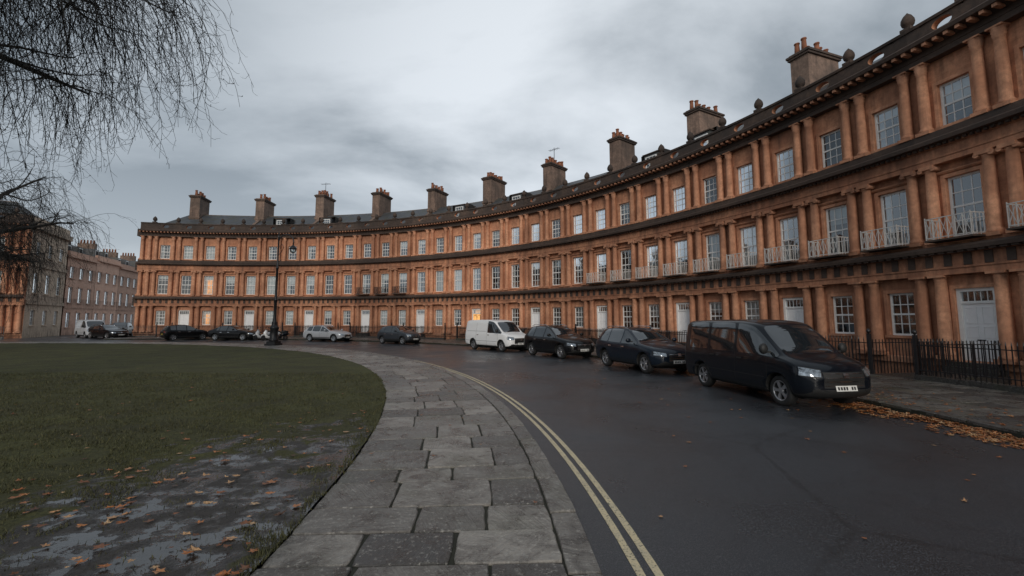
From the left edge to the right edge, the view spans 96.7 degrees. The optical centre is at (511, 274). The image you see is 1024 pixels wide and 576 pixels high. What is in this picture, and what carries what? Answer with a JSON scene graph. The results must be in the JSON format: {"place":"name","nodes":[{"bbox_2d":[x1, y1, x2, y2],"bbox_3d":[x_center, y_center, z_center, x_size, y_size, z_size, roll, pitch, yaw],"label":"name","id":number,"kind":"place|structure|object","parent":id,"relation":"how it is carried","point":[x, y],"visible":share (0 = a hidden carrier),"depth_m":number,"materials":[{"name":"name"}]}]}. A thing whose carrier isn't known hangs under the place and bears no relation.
{"place":"outdoors","nodes":[
{"label":"outdoors","id":0,"kind":"place"},
{"bbox_2d":[3,335,103,339],"bbox_3d":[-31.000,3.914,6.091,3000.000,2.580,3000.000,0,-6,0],"label":"ground","id":1,"kind":"structure","parent":0,"point":[47,336],"depth_m":51.41,"materials":[{"name":"grey asphalt"}]},
{"bbox_2d":[0,209,33,338],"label":"masonry facade","id":2,"kind":"structure","parent":1,"relation":"on","point":[13,328],"depth_m":48.79,"materials":[{"name":"stone"}]},
{"bbox_2d":[22,216,72,337],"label":"walls","id":3,"kind":"structure","parent":1,"relation":"on","point":[44,321],"depth_m":53.95,"materials":[{"name":"stone"}]},
{"bbox_2d":[60,242,99,334],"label":"townhouse","id":4,"kind":"structure","parent":1,"relation":"on","point":[78,303],"depth_m":61.09,"materials":[{"name":"stone"}]},
{"bbox_2d":[65,267,91,326],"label":"windows","id":5,"kind":"structure","parent":4,"relation":"in","point":[71,270],"depth_m":61.61,"materials":[{"name":"glass"}]},
{"bbox_2d":[72,240,122,324],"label":"townhouse","id":6,"kind":"structure","parent":1,"relation":"on","point":[104,309],"depth_m":68.74,"materials":[{"name":"stone"}]},
{"bbox_2d":[94,272,115,324],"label":"windows","id":7,"kind":"structure","parent":6,"relation":"in","point":[99,274],"depth_m":68.75,"materials":[{"name":"glass"}]},
{"bbox_2d":[103,249,137,325],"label":"townhouse","id":8,"kind":"structure","parent":1,"relation":"on","point":[127,287],"depth_m":75.44,"materials":[{"name":"stone"}]},
{"bbox_2d":[117,277,135,323],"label":"windows","id":9,"kind":"structure","parent":8,"relation":"in","point":[121,277],"depth_m":75.47,"materials":[{"name":"glass"}]},
{"bbox_2d":[120,253,136,266],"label":"townhouse","id":10,"kind":"structure","parent":1,"relation":"on","point":[131,259],"depth_m":84.70,"materials":[{"name":"stone"}]},
{"bbox_2d":[132,231,181,313],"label":"walls","id":11,"kind":"structure","parent":1,"relation":"on","point":[138,233],"depth_m":53.22,"materials":[{"name":"stone"}]},
{"bbox_2d":[164,215,254,229],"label":"roof","id":12,"kind":"structure","parent":11,"relation":"on","point":[228,219],"depth_m":58.37,"materials":[{"name":"stone"}]},
{"bbox_2d":[188,190,211,218],"bbox_3d":[-40.880,-7.852,59.490,1.555,5.803,2.877,1,-6,-11],"label":"chimney","id":13,"kind":"object","parent":12,"relation":"on","point":[200,202],"visible":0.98,"depth_m":58.43,"materials":[{"name":"stone"}]},
{"bbox_2d":[254,194,275,220],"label":"chimney","id":14,"kind":"object","parent":12,"relation":"on","point":[265,205],"visible":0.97,"depth_m":59.29,"materials":[{"name":"stone"}]},
{"bbox_2d":[113,322,216,337],"bbox_3d":[-37.877,7.627,51.345,10.364,4.380,3.995,1,-6,-8],"label":"iron railing","id":15,"kind":"object","parent":1,"relation":"on","point":[153,335],"visible":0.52,"depth_m":49.60,"materials":[{"name":"black metal"}]},
{"bbox_2d":[132,216,242,336],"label":"masonry facade","id":16,"kind":"structure","parent":1,"relation":"on","point":[178,236],"depth_m":53.99,"materials":[{"name":"stone"}]},
{"bbox_2d":[178,310,189,324],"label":"door","id":17,"kind":"structure","parent":16,"relation":"attached to","point":[183,318],"depth_m":53.87,"materials":[{"name":"wood"}]},
{"bbox_2d":[155,245,236,324],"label":"windows","id":18,"kind":"structure","parent":16,"relation":"attached to","point":[186,282],"depth_m":54.80,"materials":[{"name":"glass"}]},
{"bbox_2d":[236,219,302,335],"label":"masonry facade","id":19,"kind":"structure","parent":1,"relation":"on","point":[263,238],"depth_m":54.57,"materials":[{"name":"stone"}]},
{"bbox_2d":[244,310,253,329],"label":"door","id":20,"kind":"structure","parent":19,"relation":"attached to","point":[249,318],"depth_m":54.50,"materials":[{"name":"wood"}]},
{"bbox_2d":[246,246,296,324],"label":"windows","id":21,"kind":"structure","parent":19,"relation":"attached to","point":[251,280],"depth_m":54.98,"materials":[{"name":"glass"}]},
{"bbox_2d":[279,322,307,336],"bbox_3d":[-22.059,7.602,51.092,6.864,4.380,3.724,-1,-6,11],"label":"iron railing","id":22,"kind":"object","parent":1,"relation":"on","point":[296,328],"visible":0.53,"depth_m":50.18,"materials":[{"name":"black metal"}]},
{"bbox_2d":[296,217,358,335],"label":"masonry facade","id":23,"kind":"structure","parent":1,"relation":"on","point":[321,237],"depth_m":53.72,"materials":[{"name":"stone"}]},
{"bbox_2d":[288,310,313,336],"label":"door","id":24,"kind":"structure","parent":23,"relation":"attached to","point":[308,319],"depth_m":54.01,"materials":[{"name":"wood"}]},
{"bbox_2d":[306,245,352,324],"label":"windows","id":25,"kind":"structure","parent":23,"relation":"attached to","point":[329,278],"depth_m":54.61,"materials":[{"name":"glass"}]},
{"bbox_2d":[336,323,384,337],"bbox_3d":[-15.265,7.414,49.205,6.864,4.380,3.724,-2,-6,20],"label":"iron railing","id":26,"kind":"object","parent":1,"relation":"on","point":[377,327],"visible":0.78,"depth_m":48.38,"materials":[{"name":"black metal"}]},
{"bbox_2d":[353,213,412,335],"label":"masonry facade","id":27,"kind":"structure","parent":1,"relation":"on","point":[394,233],"depth_m":51.74,"materials":[{"name":"stone"}]},
{"bbox_2d":[357,310,369,335],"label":"door","id":28,"kind":"structure","parent":27,"relation":"attached to","point":[365,319],"depth_m":52.38,"materials":[{"name":"wood"}]},
{"bbox_2d":[355,286,405,294],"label":"balconies","id":29,"kind":"structure","parent":27,"relation":"attached to","point":[393,292],"depth_m":50.94,"materials":[{"name":"metal"}]},
{"bbox_2d":[363,241,407,324],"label":"windows","id":30,"kind":"structure","parent":27,"relation":"attached to","point":[385,278],"depth_m":52.27,"materials":[{"name":"glass"}]},
{"bbox_2d":[391,323,440,338],"bbox_3d":[-8.841,7.124,46.307,6.864,4.380,3.724,-3,-6,29],"label":"iron railing","id":31,"kind":"object","parent":1,"relation":"on","point":[424,332],"visible":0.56,"depth_m":44.56,"materials":[{"name":"black metal"}]},
{"bbox_2d":[407,206,467,338],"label":"masonry facade","id":32,"kind":"structure","parent":1,"relation":"on","point":[448,227],"depth_m":48.62,"materials":[{"name":"stone"}]},
{"bbox_2d":[416,309,424,326],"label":"door","id":33,"kind":"structure","parent":32,"relation":"attached to","point":[420,319],"depth_m":49.77,"materials":[{"name":"wood"}]},
{"bbox_2d":[418,236,461,325],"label":"windows","id":34,"kind":"structure","parent":32,"relation":"attached to","point":[439,275],"depth_m":49.02,"materials":[{"name":"glass"}]},
{"bbox_2d":[441,323,465,339],"bbox_3d":[-2.937,6.741,42.466,6.864,4.380,3.724,-4,-7,37],"label":"iron railing","id":35,"kind":"object","parent":1,"relation":"on","point":[462,334],"visible":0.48,"depth_m":43.09,"materials":[{"name":"black metal"}]},
{"bbox_2d":[462,195,524,333],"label":"masonry facade","id":36,"kind":"structure","parent":1,"relation":"on","point":[505,217],"depth_m":44.66,"materials":[{"name":"stone"}]},
{"bbox_2d":[446,309,480,339],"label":"door","id":37,"kind":"structure","parent":36,"relation":"attached to","point":[476,316],"depth_m":46.09,"materials":[{"name":"wood"}]},
{"bbox_2d":[473,227,518,325],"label":"windows","id":38,"kind":"structure","parent":36,"relation":"attached to","point":[495,273],"depth_m":45.30,"materials":[{"name":"glass"}]},
{"bbox_2d":[519,179,589,338],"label":"masonry facade","id":39,"kind":"structure","parent":1,"relation":"on","point":[565,205],"depth_m":39.66,"materials":[{"name":"stone"}]},
{"bbox_2d":[531,307,539,326],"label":"door","id":40,"kind":"structure","parent":39,"relation":"attached to","point":[535,315],"depth_m":41.49,"materials":[{"name":"wood"}]},
{"bbox_2d":[532,214,582,326],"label":"windows","id":41,"kind":"structure","parent":39,"relation":"attached to","point":[578,270],"depth_m":40.23,"materials":[{"name":"glass"}]},
{"bbox_2d":[560,324,603,346],"bbox_3d":[6.769,5.730,32.337,3.724,4.380,6.864,4,-7,-35],"label":"iron railing","id":42,"kind":"object","parent":1,"relation":"on","point":[588,330],"visible":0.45,"depth_m":32.79,"materials":[{"name":"black metal"}]},
{"bbox_2d":[581,155,667,339],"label":"masonry facade","id":43,"kind":"structure","parent":1,"relation":"on","point":[636,185],"depth_m":33.86,"materials":[{"name":"stone"}]},
{"bbox_2d":[593,305,606,344],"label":"door","id":44,"kind":"structure","parent":43,"relation":"attached to","point":[601,316],"depth_m":36.00,"materials":[{"name":"wood"}]},
{"bbox_2d":[586,265,657,283],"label":"balconies","id":45,"kind":"structure","parent":43,"relation":"attached to","point":[627,280],"depth_m":33.30,"materials":[{"name":"metal"}]},
{"bbox_2d":[596,195,659,328],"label":"windows","id":46,"kind":"structure","parent":43,"relation":"attached to","point":[652,255],"depth_m":34.62,"materials":[{"name":"glass"}]},
{"bbox_2d":[631,325,686,344],"bbox_3d":[10.344,5.126,26.286,3.724,4.380,6.864,3,-6,-26],"label":"iron railing","id":47,"kind":"object","parent":1,"relation":"on","point":[669,334],"visible":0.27,"depth_m":26.34,"materials":[{"name":"black metal"}]},
{"bbox_2d":[654,112,770,342],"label":"masonry facade","id":48,"kind":"structure","parent":1,"relation":"on","point":[724,154],"depth_m":27.38,"materials":[{"name":"stone"}]},
{"bbox_2d":[675,302,689,345],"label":"door","id":49,"kind":"structure","parent":48,"relation":"attached to","point":[682,316],"depth_m":29.91,"materials":[{"name":"wood"}]},
{"bbox_2d":[662,252,755,276],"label":"balconies","id":50,"kind":"structure","parent":48,"relation":"attached to","point":[712,269],"depth_m":27.03,"materials":[{"name":"metal"}]},
{"bbox_2d":[673,163,759,319],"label":"windows","id":51,"kind":"structure","parent":48,"relation":"attached to","point":[748,240],"depth_m":27.87,"materials":[{"name":"glass"}]},
{"bbox_2d":[822,335,857,359],"bbox_3d":[12.947,4.475,19.764,3.724,4.380,6.864,2,-6,-17],"label":"iron railing","id":52,"kind":"object","parent":1,"relation":"on","point":[845,341],"visible":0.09,"depth_m":16.55,"materials":[{"name":"black metal"}]},
{"bbox_2d":[750,32,941,373],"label":"masonry facade","id":53,"kind":"structure","parent":1,"relation":"on","point":[865,173],"depth_m":20.07,"materials":[{"name":"stone"}]},
{"bbox_2d":[783,297,803,322],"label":"door","id":54,"kind":"structure","parent":53,"relation":"attached to","point":[794,312],"depth_m":23.19,"materials":[{"name":"wood"}]},
{"bbox_2d":[764,224,908,265],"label":"balconies","id":55,"kind":"structure","parent":53,"relation":"attached to","point":[871,250],"depth_m":20.12,"materials":[{"name":"metal"}]},
{"bbox_2d":[776,105,916,335],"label":"windows","id":56,"kind":"structure","parent":53,"relation":"attached to","point":[894,204],"depth_m":20.83,"materials":[{"name":"glass"}]},
{"bbox_2d":[858,328,1023,392],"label":"iron railing","id":57,"kind":"object","parent":1,"relation":"on","point":[918,361],"visible":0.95,"depth_m":14.20,"materials":[{"name":"black metal"}]},
{"bbox_2d":[896,0,1023,385],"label":"masonry facade","id":58,"kind":"structure","parent":1,"relation":"on","point":[981,42],"depth_m":15.72,"materials":[{"name":"stone"}]},
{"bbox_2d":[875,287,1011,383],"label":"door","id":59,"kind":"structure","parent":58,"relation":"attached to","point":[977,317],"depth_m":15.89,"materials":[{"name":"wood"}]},
{"bbox_2d":[924,200,1023,242],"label":"balconies","id":60,"kind":"structure","parent":58,"relation":"attached to","point":[1014,227],"depth_m":15.57,"materials":[{"name":"metal"}]},
{"bbox_2d":[939,48,1023,236],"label":"windows","id":61,"kind":"structure","parent":58,"relation":"attached to","point":[965,192],"depth_m":17.06,"materials":[{"name":"glass"}]},
{"bbox_2d":[0,333,132,340],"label":"side street road","id":62,"kind":"structure","parent":0,"point":[65,338],"depth_m":45.66,"materials":[{"name":"grey asphalt"}]},
{"bbox_2d":[74,320,104,337],"bbox_3d":[-46.295,5.995,50.149,5.107,1.991,2.353,-4,-7,35],"label":"parked van","id":63,"kind":"object","parent":62,"relation":"on","point":[81,327],"visible":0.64,"depth_m":49.45,"materials":[{"name":"silver metal"}]},
{"bbox_2d":[88,324,128,338],"bbox_3d":[-42.992,6.074,48.433,4.608,1.492,2.353,-2,-6,20],"label":"parked car","id":64,"kind":"object","parent":62,"relation":"on","point":[105,331],"visible":1,"depth_m":47.76,"materials":[{"name":"black paint"}]},
{"bbox_2d":[112,322,132,335],"bbox_3d":[-46.595,6.528,54.111,2.353,1.717,4.670,3,-7,-30],"label":"parked suv","id":65,"kind":"object","parent":62,"relation":"on","point":[124,324],"visible":0.29,"depth_m":54.08,"materials":[{"name":"black paint"}]},
{"bbox_2d":[0,343,386,575],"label":"lawn","id":66,"kind":"structure","parent":0,"point":[65,546],"depth_m":6.25,"materials":[{"name":"green plant"}]},
{"bbox_2d":[0,147,144,330],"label":"bare tree","id":67,"kind":"object","parent":66,"relation":"on","point":[6,252],"visible":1,"depth_m":29.16,"materials":[{"name":"brown plant"}]},
{"bbox_2d":[0,0,253,207],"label":"bare tree","id":68,"kind":"object","parent":66,"relation":"on","point":[34,68],"visible":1,"depth_m":14.62,"materials":[{"name":"brown plant"}]},
{"bbox_2d":[0,342,602,575],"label":"pavement","id":69,"kind":"structure","parent":0,"point":[461,501],"depth_m":4.71,"materials":[{"name":"grey stone"}]},
{"bbox_2d":[264,232,296,345],"bbox_3d":[-16.857,1.000,33.478,1.910,8.380,0.840,-1,-6,10],"label":"street lamp","id":70,"kind":"object","parent":69,"relation":"on","point":[273,340],"visible":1,"depth_m":33.33,"materials":[{"name":"black metal"}]},
{"bbox_2d":[0,0,953,260],"label":"sky","id":71,"kind":"structure","parent":0,"point":[357,98],"materials":[{"name":"grey"}]},
{"bbox_2d":[0,340,1023,575],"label":"road","id":72,"kind":"structure","parent":0,"point":[763,486],"depth_m":5.89,"materials":[{"name":"grey asphalt"}]},
{"bbox_2d":[160,325,207,340],"bbox_3d":[-32.139,5.714,44.845,2.183,1.497,3.910,-4,-7,38],"label":"parked car","id":73,"kind":"object","parent":72,"relation":"on","point":[172,332],"visible":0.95,"depth_m":43.96,"materials":[{"name":"black paint"}]},
{"bbox_2d":[207,325,260,340],"bbox_3d":[-26.986,5.693,44.343,4.704,1.438,2.353,-1,-6,6],"label":"parked car","id":74,"kind":"object","parent":72,"relation":"on","point":[227,332],"visible":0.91,"depth_m":43.55,"materials":[{"name":"black paint"}]},
{"bbox_2d":[253,327,269,339],"bbox_3d":[-24.219,5.763,44.264,0.672,1.284,1.860,-4,-7,35],"label":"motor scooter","id":75,"kind":"object","parent":72,"relation":"on","point":[256,335],"visible":0.67,"depth_m":43.78,"materials":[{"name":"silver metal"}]},
{"bbox_2d":[303,325,351,341],"bbox_3d":[-16.892,5.420,41.876,4.608,1.492,2.353,-2,-6,21],"label":"parked car","id":76,"kind":"object","parent":72,"relation":"on","point":[324,333],"visible":1,"depth_m":41.21,"materials":[{"name":"silver metal"}]},
{"bbox_2d":[377,325,420,344],"bbox_3d":[-9.353,5.019,37.885,3.910,1.497,2.183,-4,-7,34],"label":"parked car","id":77,"kind":"object","parent":72,"relation":"on","point":[402,335],"visible":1,"depth_m":37.22,"materials":[{"name":"grey paint"}]},
{"bbox_2d":[465,320,525,351],"bbox_3d":[-0.981,3.997,30.138,2.353,1.991,5.107,5,-7,-38],"label":"parked van","id":78,"kind":"object","parent":72,"relation":"on","point":[502,335],"visible":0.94,"depth_m":29.24,"materials":[{"name":"white paint"}]},
{"bbox_2d":[7,342,1023,575],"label":"fallen leaves","id":79,"kind":"object","parent":72,"relation":"on","point":[966,429],"visible":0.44,"depth_m":7.15,"materials":[{"name":"orange plant"}]},
{"bbox_2d":[415,360,663,575],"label":"road marking","id":80,"kind":"object","parent":72,"relation":"on","point":[636,566],"visible":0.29,"depth_m":4.92,"materials":[{"name":"yellow paint"}]},
{"bbox_2d":[524,324,594,358],"bbox_3d":[2.535,3.609,24.866,2.353,1.717,4.670,3,-7,-29],"label":"parked suv","id":81,"kind":"object","parent":72,"relation":"on","point":[562,342],"visible":1,"depth_m":24.00,"materials":[{"name":"black paint"}]},
{"bbox_2d":[596,326,686,372],"bbox_3d":[5.303,2.984,18.602,2.353,1.717,4.670,2,-6,-19],"label":"parked suv","id":82,"kind":"object","parent":72,"relation":"on","point":[647,350],"visible":0.91,"depth_m":17.77,"materials":[{"name":"blue paint"}]},
{"bbox_2d":[685,319,870,405],"bbox_3d":[6.840,2.223,12.360,2.353,1.991,5.107,1,-6,-9],"label":"parked van","id":83,"kind":"object","parent":72,"relation":"on","point":[786,363],"visible":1,"depth_m":11.13,"materials":[{"name":"blue paint"}]},
{"bbox_2d":[104,337,1023,437],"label":"pavement","id":84,"kind":"structure","parent":0,"point":[976,401],"depth_m":10.61,"materials":[{"name":"grey stone"}]},
{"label":"outer walls","id":85,"kind":"object","parent":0,"visible":0},
{"bbox_2d":[737,106,782,130],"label":"roof","id":86,"kind":"structure","parent":85,"relation":"on","point":[779,109],"depth_m":28.87,"materials":[{"name":"stone"}]},
{"bbox_2d":[693,126,717,145],"bbox_3d":[13.739,-8.664,31.199,2.351,2.100,2.216,3,-6,-26],"label":"dormer","id":87,"kind":"object","parent":86,"relation":"on","point":[703,133],"visible":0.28,"depth_m":30.43,"materials":[{"name":"stone"}]},
{"bbox_2d":[785,37,842,92],"bbox_3d":[18.164,-11.030,27.200,2.936,5.715,1.509,2,-6,-22],"label":"chimney","id":88,"kind":"object","parent":86,"relation":"on","point":[810,65],"visible":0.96,"depth_m":26.75,"materials":[{"name":"stone"}]},
{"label":"outer walls","id":89,"kind":"object","parent":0,"visible":0},
{"bbox_2d":[620,153,677,176],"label":"roof","id":90,"kind":"structure","parent":89,"relation":"on","point":[674,156],"depth_m":37.80,"materials":[{"name":"tile"}]},
{"bbox_2d":[641,149,668,167],"bbox_3d":[11.444,-8.277,35.074,2.348,2.100,2.214,4,-7,-35],"label":"dormer","id":91,"kind":"object","parent":90,"relation":"on","point":[648,155],"visible":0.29,"depth_m":34.62,"materials":[{"name":"stone"}]},
{"bbox_2d":[683,100,724,140],"bbox_3d":[14.604,-10.247,34.442,2.946,5.594,1.500,3,-7,-30],"label":"chimney","id":92,"kind":"object","parent":90,"relation":"on","point":[700,118],"visible":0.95,"depth_m":33.91,"materials":[{"name":"stone"}]},
{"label":"outer walls","id":93,"kind":"object","parent":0,"visible":0},
{"bbox_2d":[533,172,606,201],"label":"roof","id":94,"kind":"structure","parent":93,"relation":"on","point":[575,182],"depth_m":43.91,"materials":[{"name":"tile"}]},
{"bbox_2d":[607,128,636,171],"bbox_3d":[9.972,-9.848,41.089,2.532,6.120,1.519,5,-7,-39],"label":"chimney","id":95,"kind":"object","parent":94,"relation":"on","point":[622,150],"visible":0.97,"depth_m":40.54,"materials":[{"name":"stone"}]},
{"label":"outer walls","id":96,"kind":"object","parent":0,"visible":0},
{"bbox_2d":[475,189,541,213],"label":"roof","id":97,"kind":"structure","parent":96,"relation":"on","point":[499,200],"depth_m":48.95,"materials":[{"name":"tile"}]},
{"bbox_2d":[509,192,531,205],"bbox_3d":[1.117,-7.132,46.546,2.214,2.100,2.348,-4,-7,37],"label":"dormer","id":98,"kind":"object","parent":97,"relation":"on","point":[515,196],"visible":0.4,"depth_m":45.81,"materials":[{"name":"wood"}]},
{"bbox_2d":[541,148,567,191],"bbox_3d":[4.377,-9.686,46.969,1.429,6.967,2.808,-5,-8,42],"label":"chimney","id":99,"kind":"object","parent":97,"relation":"on","point":[554,173],"visible":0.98,"depth_m":46.26,"materials":[{"name":"stone"}]},
{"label":"outer walls","id":100,"kind":"object","parent":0,"visible":0},
{"bbox_2d":[420,201,482,220],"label":"roof","id":101,"kind":"structure","parent":100,"relation":"on","point":[444,208],"depth_m":53.38,"materials":[{"name":"tile"}]},
{"bbox_2d":[453,204,475,216],"bbox_3d":[-5.244,-6.691,50.972,2.214,2.100,2.348,-3,-6,29],"label":"dormer","id":102,"kind":"object","parent":101,"relation":"on","point":[459,207],"visible":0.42,"depth_m":50.16,"materials":[{"name":"wood"}]},
{"bbox_2d":[481,172,506,204],"bbox_3d":[-2.047,-8.639,51.834,1.591,5.848,3.010,-4,-7,33],"label":"chimney","id":103,"kind":"object","parent":101,"relation":"on","point":[493,187],"visible":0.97,"depth_m":51.00,"materials":[{"name":"stone"}]},
{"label":"outer walls","id":104,"kind":"object","parent":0,"visible":0},
{"bbox_2d":[366,208,427,225],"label":"roof","id":105,"kind":"structure","parent":104,"relation":"on","point":[401,214],"depth_m":56.22,"materials":[{"name":"tile"}]},
{"bbox_2d":[426,183,448,211],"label":"chimney","id":106,"kind":"object","parent":105,"relation":"on","point":[437,197],"visible":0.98,"depth_m":54.85,"materials":[{"name":"stone"}]},
{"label":"outer walls","id":107,"kind":"object","parent":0,"visible":0},
{"bbox_2d":[310,213,371,228],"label":"roof","id":108,"kind":"structure","parent":107,"relation":"on","point":[353,217],"depth_m":58.13,"materials":[{"name":"tile"}]},
{"bbox_2d":[319,217,338,227],"bbox_3d":[-22.804,-6.058,57.312,2.216,2.100,2.351,-1,-6,11],"label":"dormer","id":109,"kind":"object","parent":108,"relation":"on","point":[331,220],"visible":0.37,"depth_m":56.36,"materials":[{"name":"stone"}]},
{"bbox_2d":[371,187,392,217],"bbox_3d":[-16.771,-8.030,58.482,1.462,5.957,2.991,-2,-6,16],"label":"chimney","id":110,"kind":"object","parent":108,"relation":"on","point":[381,202],"visible":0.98,"depth_m":57.52,"materials":[{"name":"stone"}]},
{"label":"outer walls","id":111,"kind":"object","parent":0,"visible":0},
{"bbox_2d":[251,216,315,229],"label":"roof","id":112,"kind":"structure","parent":111,"relation":"on","point":[297,219],"depth_m":58.98,"materials":[{"name":"tile"}]},
{"bbox_2d":[273,218,294,228],"bbox_3d":[-28.861,-5.996,57.934,2.207,2.100,2.306,0,-6,2],"label":"dormer","id":113,"kind":"object","parent":112,"relation":"on","point":[277,221],"visible":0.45,"depth_m":57.14,"materials":[{"name":"stone"}]},
{"bbox_2d":[314,183,335,219],"bbox_3d":[-24.723,-8.538,60.119,1.533,7.293,2.937,-1,-6,7],"label":"chimney","id":114,"kind":"object","parent":112,"relation":"on","point":[324,207],"visible":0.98,"depth_m":59.01,"materials":[{"name":"stone"}]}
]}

